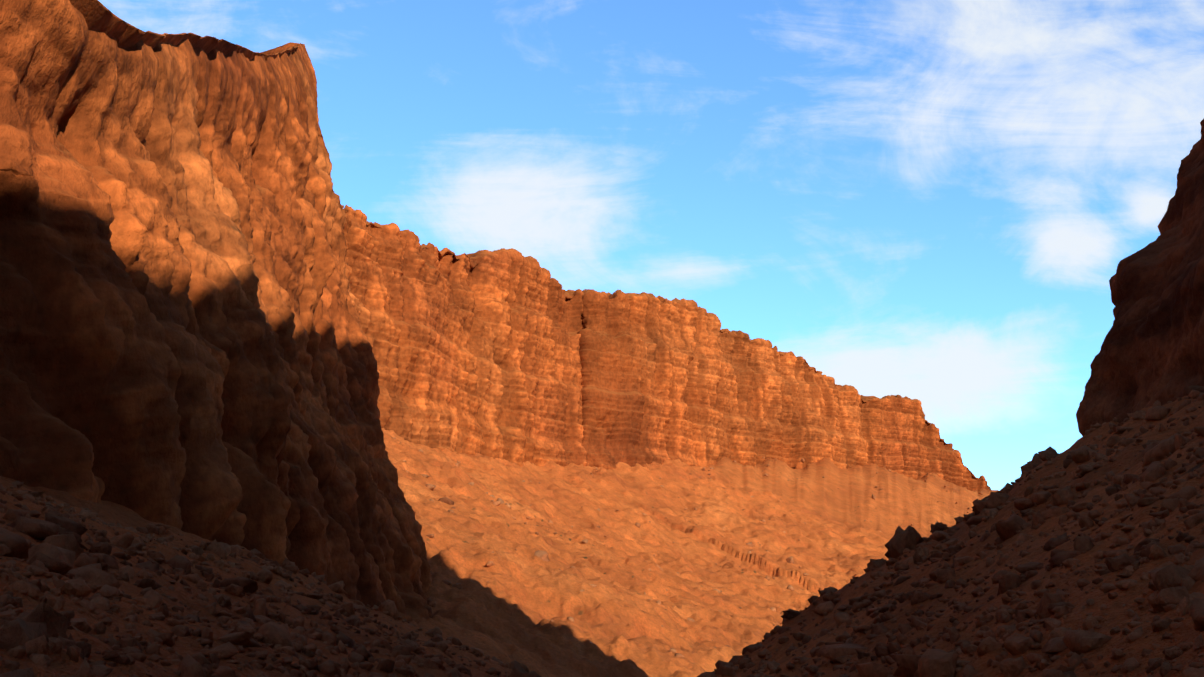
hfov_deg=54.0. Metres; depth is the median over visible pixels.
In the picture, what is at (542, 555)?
talus blocks
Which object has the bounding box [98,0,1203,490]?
sky
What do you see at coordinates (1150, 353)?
cliff
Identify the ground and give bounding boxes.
[0,395,1203,676]
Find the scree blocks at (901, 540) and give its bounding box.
[354,453,1043,663]
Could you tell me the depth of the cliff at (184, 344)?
118.28 m
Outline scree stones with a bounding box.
[0,386,1203,676]
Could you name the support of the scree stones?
on the ground
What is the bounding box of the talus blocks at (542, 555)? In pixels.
[393,437,989,656]
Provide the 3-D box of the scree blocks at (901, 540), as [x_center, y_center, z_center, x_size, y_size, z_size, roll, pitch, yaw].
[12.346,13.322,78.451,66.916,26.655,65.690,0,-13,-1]
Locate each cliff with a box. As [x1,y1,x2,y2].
[0,0,433,621]
[341,205,990,490]
[1076,119,1203,435]

